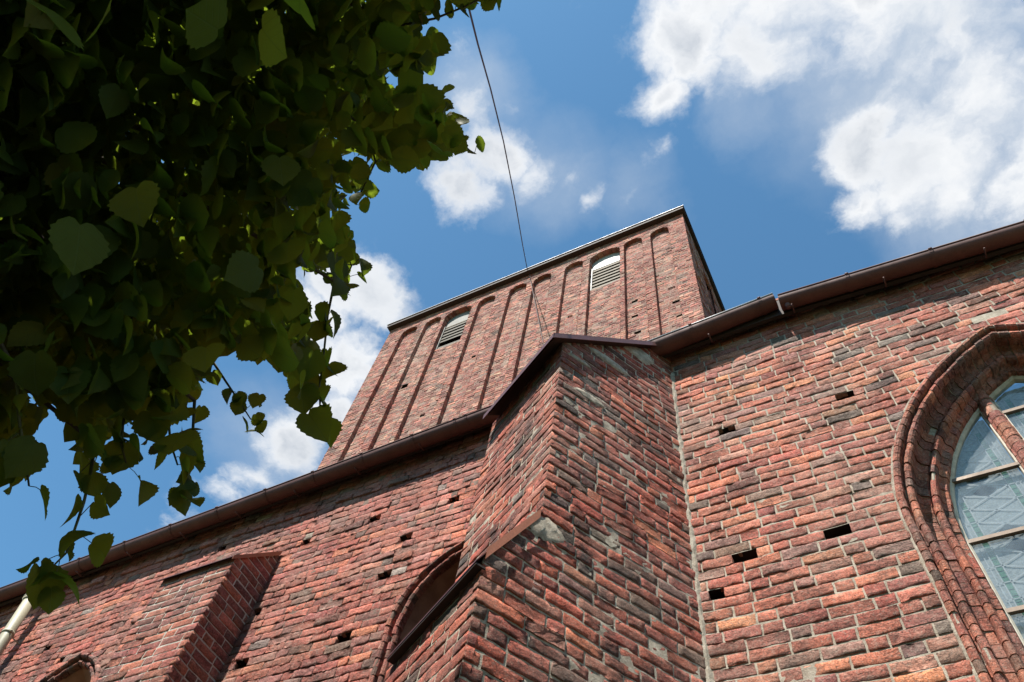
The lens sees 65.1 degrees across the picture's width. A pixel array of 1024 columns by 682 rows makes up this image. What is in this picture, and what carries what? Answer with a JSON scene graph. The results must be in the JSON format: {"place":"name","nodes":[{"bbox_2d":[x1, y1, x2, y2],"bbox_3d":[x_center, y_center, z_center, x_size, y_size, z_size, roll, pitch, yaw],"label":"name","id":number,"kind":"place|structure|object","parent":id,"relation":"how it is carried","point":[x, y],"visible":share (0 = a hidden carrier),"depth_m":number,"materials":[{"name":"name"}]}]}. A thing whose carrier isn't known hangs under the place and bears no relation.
{"place":"outdoors","nodes":[
{"label":"outdoors","id":0,"kind":"place"},
{"bbox_2d":[0,0,1023,586],"label":"sky","id":1,"kind":"structure","parent":0,"point":[800,143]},
{"label":"ground","id":2,"kind":"structure","parent":0,"visible":0},
{"bbox_2d":[0,0,501,614],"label":"linden tree","id":3,"kind":"object","parent":2,"relation":"on","point":[142,288],"visible":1,"depth_m":2.19,"materials":[{"name":"green plant"}]},
{"bbox_2d":[0,205,1023,681],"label":"church","id":4,"kind":"structure","parent":2,"relation":"on","point":[650,459],"depth_m":7.22,"materials":[{"name":"red brick"}]},
{"bbox_2d":[38,653,100,681],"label":"window","id":5,"kind":"structure","parent":4,"relation":"in","point":[84,667],"depth_m":9.26,"materials":[{"name":"red brick"}]},
{"bbox_2d":[368,539,464,681],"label":"window","id":6,"kind":"structure","parent":4,"relation":"in","point":[432,582],"depth_m":7.51,"materials":[{"name":"red brick"}]},
{"bbox_2d":[468,10,526,266],"bbox_3d":[-0.234,-2.790,14.681,0.317,19.818,11.645,8,-61,3],"label":"overhead cable","id":7,"kind":"object","parent":4,"relation":"attached to","point":[472,22],"visible":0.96,"depth_m":13.41,"materials":[{"name":"black metal"}]},
{"bbox_2d":[529,274,543,344],"bbox_3d":[0.778,-0.414,21.974,1.620,8.620,0.036,-22,-67,18],"label":"lightning cable","id":8,"kind":"object","parent":4,"relation":"attached to","point":[536,311],"visible":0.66,"depth_m":22.81,"materials":[{"name":"metal"}]},
{"bbox_2d":[891,322,1023,681],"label":"window","id":9,"kind":"structure","parent":4,"relation":"in","point":[961,506],"depth_m":5.99,"materials":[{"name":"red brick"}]}
]}

